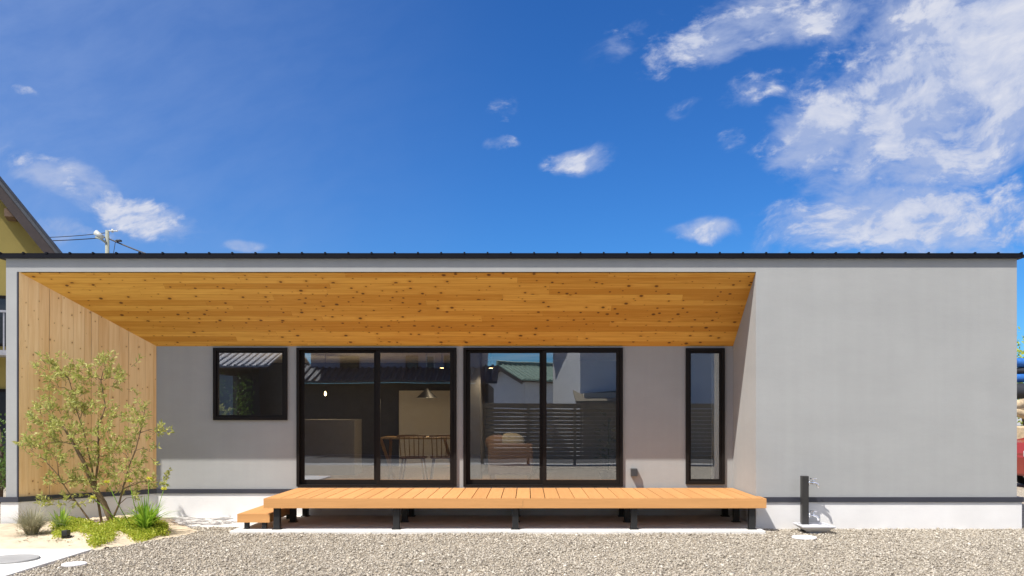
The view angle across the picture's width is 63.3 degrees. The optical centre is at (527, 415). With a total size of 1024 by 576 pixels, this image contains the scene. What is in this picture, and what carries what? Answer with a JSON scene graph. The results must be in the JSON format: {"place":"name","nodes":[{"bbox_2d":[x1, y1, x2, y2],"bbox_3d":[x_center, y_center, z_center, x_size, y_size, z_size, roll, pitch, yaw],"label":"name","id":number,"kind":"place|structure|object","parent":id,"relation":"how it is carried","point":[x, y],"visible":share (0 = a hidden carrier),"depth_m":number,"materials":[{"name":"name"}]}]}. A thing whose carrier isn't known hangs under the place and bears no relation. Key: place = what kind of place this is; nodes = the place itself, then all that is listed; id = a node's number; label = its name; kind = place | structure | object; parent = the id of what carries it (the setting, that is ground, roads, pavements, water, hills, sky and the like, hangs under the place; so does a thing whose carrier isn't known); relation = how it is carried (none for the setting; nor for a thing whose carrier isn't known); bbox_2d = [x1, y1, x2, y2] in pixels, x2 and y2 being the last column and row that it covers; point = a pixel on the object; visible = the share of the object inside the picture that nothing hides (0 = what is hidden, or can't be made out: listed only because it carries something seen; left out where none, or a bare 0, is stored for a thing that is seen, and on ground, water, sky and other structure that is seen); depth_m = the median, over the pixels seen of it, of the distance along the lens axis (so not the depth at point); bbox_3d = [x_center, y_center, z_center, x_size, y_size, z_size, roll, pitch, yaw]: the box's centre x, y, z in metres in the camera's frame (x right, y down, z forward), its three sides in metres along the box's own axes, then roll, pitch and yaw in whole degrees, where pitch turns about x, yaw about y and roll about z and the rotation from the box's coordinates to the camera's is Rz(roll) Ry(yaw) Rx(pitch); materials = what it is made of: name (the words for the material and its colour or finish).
{"place":"outdoors","nodes":[
{"label":"outdoors","id":0,"kind":"place"},
{"bbox_2d":[0,549,92,575],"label":"garden path","id":1,"kind":"structure","parent":0,"point":[49,556],"depth_m":9.50,"materials":[{"name":"concrete"}]},
{"bbox_2d":[0,554,39,563],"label":"manhole lid","id":2,"kind":"object","parent":1,"relation":"on","point":[12,559],"visible":1,"depth_m":9.27,"materials":[{"name":"grey concrete"}]},
{"bbox_2d":[0,482,1023,575],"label":"gravel yard","id":3,"kind":"structure","parent":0,"point":[1020,490],"depth_m":9.47,"materials":[{"name":"grey gravel"}]},
{"bbox_2d":[0,413,5,503],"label":"hedge shrub","id":4,"kind":"object","parent":3,"relation":"on","point":[2,470],"visible":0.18,"depth_m":15.34,"materials":[{"name":"green plant"}]},
{"bbox_2d":[61,561,86,566],"bbox_3d":[-4.930,1.617,9.050,0.250,0.022,0.250,0,0,0],"label":"inspection cap","id":5,"kind":"object","parent":3,"relation":"on","point":[74,564],"visible":1,"depth_m":9.03,"materials":[{"name":"grey concrete"}]},
{"bbox_2d":[0,515,199,549],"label":"planting bed","id":6,"kind":"object","parent":3,"relation":"on","point":[10,538],"visible":0.44,"depth_m":10.62,"materials":[{"name":"beige sand"}]},
{"bbox_2d":[1,506,68,534],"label":"fescue tuft","id":7,"kind":"object","parent":6,"relation":"on","point":[31,525],"visible":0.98,"depth_m":10.84,"materials":[{"name":"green plant"}]},
{"bbox_2d":[49,505,76,528],"bbox_3d":[-6.309,1.373,11.248,0.433,0.347,0.388,0,0,37],"label":"agapanthus","id":8,"kind":"object","parent":6,"relation":"on","point":[63,516],"visible":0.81,"depth_m":11.20,"materials":[{"name":"green plant"}]},
{"bbox_2d":[61,530,71,538],"bbox_3d":[-5.871,1.519,10.595,0.110,0.120,0.090,0,0,0],"label":"garden spotlight","id":9,"kind":"object","parent":6,"relation":"on","point":[65,534],"visible":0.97,"depth_m":10.57,"materials":[{"name":"black metal"}]},
{"bbox_2d":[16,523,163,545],"bbox_3d":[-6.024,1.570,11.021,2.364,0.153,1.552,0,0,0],"label":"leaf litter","id":10,"kind":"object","parent":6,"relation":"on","point":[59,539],"visible":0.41,"depth_m":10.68,"materials":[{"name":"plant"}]},
{"bbox_2d":[11,350,174,522],"bbox_3d":[-6.124,0.311,11.886,2.121,2.552,1.042,0,0,0],"label":"olive tree","id":11,"kind":"object","parent":6,"relation":"on","point":[56,422],"visible":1,"depth_m":11.85,"materials":[{"name":"green plant"}]},
{"bbox_2d":[48,515,171,547],"bbox_3d":[-5.719,1.527,11.446,1.506,0.232,2.720,0,0,-32],"label":"ground cover","id":12,"kind":"object","parent":6,"relation":"on","point":[101,534],"visible":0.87,"depth_m":11.05,"materials":[{"name":"green plant"}]},
{"bbox_2d":[90,477,177,528],"bbox_3d":[-5.326,1.203,11.375,1.297,0.745,1.030,0,0,0],"label":"agapanthus","id":13,"kind":"object","parent":6,"relation":"on","point":[145,518],"visible":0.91,"depth_m":11.36,"materials":[{"name":"green plant"}]},
{"bbox_2d":[163,517,243,527],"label":"apron slab","id":14,"kind":"structure","parent":3,"relation":"on","point":[211,522],"depth_m":12.72,"materials":[{"name":"concrete"}]},
{"bbox_2d":[230,515,764,533],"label":"terrace slab","id":15,"kind":"structure","parent":3,"relation":"on","point":[499,524],"depth_m":12.18,"materials":[{"name":"concrete"}]},
{"bbox_2d":[237,505,289,528],"bbox_3d":[-3.833,1.485,12.320,0.453,0.219,1.360,0,0,0],"label":"deck step","id":16,"kind":"object","parent":15,"relation":"on","point":[262,515],"visible":0.77,"depth_m":11.68,"materials":[{"name":"brown wood"}]},
{"bbox_2d":[264,488,765,529],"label":"wooden deck","id":17,"kind":"structure","parent":15,"relation":"on","point":[627,502],"depth_m":11.64,"materials":[{"name":"brown wood"}]},
{"bbox_2d":[791,535,816,539],"bbox_3d":[3.680,1.617,11.040,0.320,0.022,0.320,0,0,0],"label":"inspection cap","id":18,"kind":"object","parent":3,"relation":"on","point":[803,537],"visible":1,"depth_m":10.97,"materials":[{"name":"white plastic"}]},
{"bbox_2d":[793,522,835,533],"bbox_3d":[4.014,1.581,11.630,0.450,0.117,0.440,0,0,0],"label":"drain pan","id":19,"kind":"object","parent":3,"relation":"on","point":[816,527],"visible":1,"depth_m":11.50,"materials":[{"name":"grey concrete"}]},
{"bbox_2d":[800,476,819,531],"bbox_3d":[4.008,1.248,11.779,0.260,0.785,0.114,0,0,17],"label":"water post","id":20,"kind":"object","parent":19,"relation":"on","point":[805,483],"visible":0.97,"depth_m":11.75,"materials":[{"name":"black metal"}]},
{"bbox_2d":[1017,438,1023,483],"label":"red car","id":21,"kind":"object","parent":3,"relation":"on","point":[1020,460],"visible":0.28,"depth_m":18.79,"materials":[{"name":"metal"}]},
{"bbox_2d":[0,0,1023,399],"label":"sky","id":22,"kind":"structure","parent":0,"point":[171,126],"materials":[{"name":"blue"}]},
{"label":"ground","id":23,"kind":"structure","parent":0,"visible":0},
{"bbox_2d":[0,176,61,454],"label":"neighbour house","id":24,"kind":"structure","parent":23,"relation":"on","point":[21,229],"depth_m":20.51,"materials":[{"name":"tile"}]},
{"bbox_2d":[0,389,5,454],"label":"window","id":25,"kind":"structure","parent":24,"relation":"in","point":[2,391],"depth_m":20.51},
{"bbox_2d":[0,295,5,345],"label":"window","id":26,"kind":"structure","parent":24,"relation":"in","point":[2,298],"depth_m":20.49,"materials":[{"name":"grey glass"}]},
{"bbox_2d":[93,229,121,252],"bbox_3d":[-20.158,-3.667,40.004,1.268,10.613,0.400,0,0,-6],"label":"utility pole","id":27,"kind":"object","parent":23,"relation":"on","point":[99,235],"visible":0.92,"depth_m":39.91,"materials":[{"name":"concrete"}]},
{"bbox_2d":[50,233,102,237],"bbox_3d":[-24.955,-8.789,40.001,9.515,0.500,0.034,0,0,0],"label":"power line","id":28,"kind":"object","parent":27,"relation":"attached to","point":[75,235],"visible":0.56,"depth_m":39.99,"materials":[{"name":"metal"}]},
{"bbox_2d":[53,237,104,240],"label":"power line","id":29,"kind":"object","parent":27,"relation":"attached to","point":[75,239],"visible":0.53,"depth_m":40.08,"materials":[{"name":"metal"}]},
{"bbox_2d":[109,238,144,252],"bbox_3d":[-16.808,-7.605,39.999,6.811,1.946,0.066,0,0,0],"label":"power line","id":30,"kind":"object","parent":27,"relation":"attached to","point":[126,246],"visible":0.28,"depth_m":39.98,"materials":[{"name":"metal"}]},
{"bbox_2d":[0,252,1023,529],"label":"house","id":31,"kind":"structure","parent":23,"relation":"on","point":[872,390],"depth_m":12.49,"materials":[{"name":"grey paint"}]},
{"bbox_2d":[213,348,287,419],"bbox_3d":[-4.432,-0.507,13.360,1.184,1.159,0.145,0,0,0],"label":"window","id":32,"kind":"structure","parent":31,"relation":"in","point":[284,351],"depth_m":13.29,"materials":[{"name":"black glass"}]},
{"bbox_2d":[305,419,361,474],"bbox_3d":[-3.896,0.617,16.550,1.071,1.087,0.700,0,0,0],"label":"kitchen counter","id":33,"kind":"object","parent":31,"relation":"on","point":[333,446],"visible":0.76,"depth_m":16.20,"materials":[{"name":"brown wood"}]},
{"bbox_2d":[296,348,456,486],"bbox_3d":[-2.409,0.024,13.360,2.560,2.222,0.145,0,0,0],"label":"sliding door","id":34,"kind":"structure","parent":31,"relation":"in","point":[301,481],"depth_m":13.31,"materials":[{"name":"black glass"}]},
{"bbox_2d":[397,435,427,479],"bbox_3d":[-1.970,0.742,14.389,0.508,0.840,0.525,0,0,0],"label":"dining chair","id":35,"kind":"object","parent":31,"relation":"on","point":[405,457],"visible":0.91,"depth_m":14.21,"materials":[{"name":"brown wood"}]},
{"bbox_2d":[380,436,449,479],"bbox_3d":[-1.937,0.779,14.950,1.316,0.802,0.800,0,0,0],"label":"dining table","id":36,"kind":"object","parent":31,"relation":"on","point":[390,469],"visible":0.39,"depth_m":14.73,"materials":[{"name":"brown wood"}]},
{"bbox_2d":[417,388,436,397],"bbox_3d":[-1.879,-0.776,15.600,0.400,0.888,0.400,0,0,0],"label":"pendant lamp","id":37,"kind":"object","parent":31,"relation":"hanging from","point":[426,393],"visible":0.98,"depth_m":15.49,"materials":[{"name":"metal"}]},
{"bbox_2d":[429,435,449,479],"bbox_3d":[-1.450,0.742,14.390,0.508,0.840,0.525,0,0,-9],"label":"dining chair","id":38,"kind":"object","parent":31,"relation":"on","point":[432,457],"visible":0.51,"depth_m":14.19,"materials":[{"name":"brown wood"}]},
{"bbox_2d":[488,443,532,478],"bbox_3d":[-0.291,0.825,14.900,0.794,0.671,0.800,0,0,0],"label":"sofa","id":39,"kind":"object","parent":31,"relation":"on","point":[510,458],"visible":0.94,"depth_m":14.50,"materials":[{"name":"brown fabric"}]},
{"bbox_2d":[485,435,501,447],"bbox_3d":[-0.564,0.470,14.820,0.360,0.260,0.180,-8,-15,0],"label":"cushion","id":40,"kind":"object","parent":39,"relation":"on","point":[494,439],"visible":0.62,"depth_m":14.76,"materials":[{"name":"brown fabric"}]},
{"bbox_2d":[502,433,524,442],"bbox_3d":[-0.255,0.456,14.800,0.420,0.300,0.180,8,-15,0],"label":"cushion","id":41,"kind":"object","parent":39,"relation":"on","point":[512,438],"visible":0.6,"depth_m":14.74,"materials":[{"name":"beige fabric"}]},
{"bbox_2d":[463,348,622,486],"bbox_3d":[0.257,0.024,13.360,2.554,2.222,0.145,0,0,0],"label":"sliding door","id":42,"kind":"structure","parent":31,"relation":"in","point":[542,481],"depth_m":13.32,"materials":[{"name":"black glass"}]},
{"bbox_2d":[592,411,615,479],"bbox_3d":[1.367,0.542,14.188,0.601,1.236,0.594,0,0,-21],"label":"potted plant","id":43,"kind":"object","parent":31,"relation":"on","point":[608,474],"visible":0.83,"depth_m":14.16,"materials":[{"name":"green plant"}]},
{"bbox_2d":[686,348,724,483],"bbox_3d":[2.853,0.009,13.360,0.622,2.180,0.145,0,0,0],"label":"window","id":44,"kind":"structure","parent":31,"relation":"in","point":[721,351],"depth_m":13.29,"materials":[{"name":"black glass"}]},
{"bbox_2d":[711,353,718,478],"bbox_3d":[3.124,0.000,13.806,0.130,2.320,0.071,0,0,0],"label":"curtain","id":45,"kind":"object","parent":31,"relation":"hanging from","point":[714,415],"visible":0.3,"depth_m":13.80,"materials":[{"name":"white fabric"}]},
{"bbox_2d":[1017,327,1023,425],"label":"garden shrub","id":46,"kind":"object","parent":23,"relation":"on","point":[1018,353],"visible":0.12,"depth_m":24.06,"materials":[{"name":"green plant"}]},
{"bbox_2d":[1017,426,1023,438],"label":"straw stack","id":47,"kind":"object","parent":23,"relation":"on","point":[1020,431],"depth_m":21.50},
{"bbox_2d":[1017,399,1023,418],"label":"log pile","id":48,"kind":"object","parent":47,"relation":"on","point":[1020,408],"visible":0.2,"depth_m":21.56,"materials":[{"name":"wood"}]},
{"bbox_2d":[1017,383,1023,398],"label":"tarp bundle","id":49,"kind":"object","parent":48,"relation":"on","point":[1020,390],"visible":0.15,"depth_m":21.81,"materials":[{"name":"plastic"}]},
{"bbox_2d":[1017,374,1023,382],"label":"tarp bundle","id":50,"kind":"object","parent":49,"relation":"on","point":[1020,377],"visible":0.2,"depth_m":21.92,"materials":[{"name":"blue plastic"}]},
{"bbox_2d":[1017,367,1023,373],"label":"tarp bundle","id":51,"kind":"object","parent":50,"relation":"on","point":[1020,370],"visible":0.2,"depth_m":21.92,"materials":[{"name":"plastic"}]},
{"bbox_2d":[1017,358,1023,367],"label":"tarp bundle","id":52,"kind":"object","parent":51,"relation":"on","point":[1020,362],"visible":0.2,"depth_m":21.88,"materials":[{"name":"blue plastic"}]}
]}

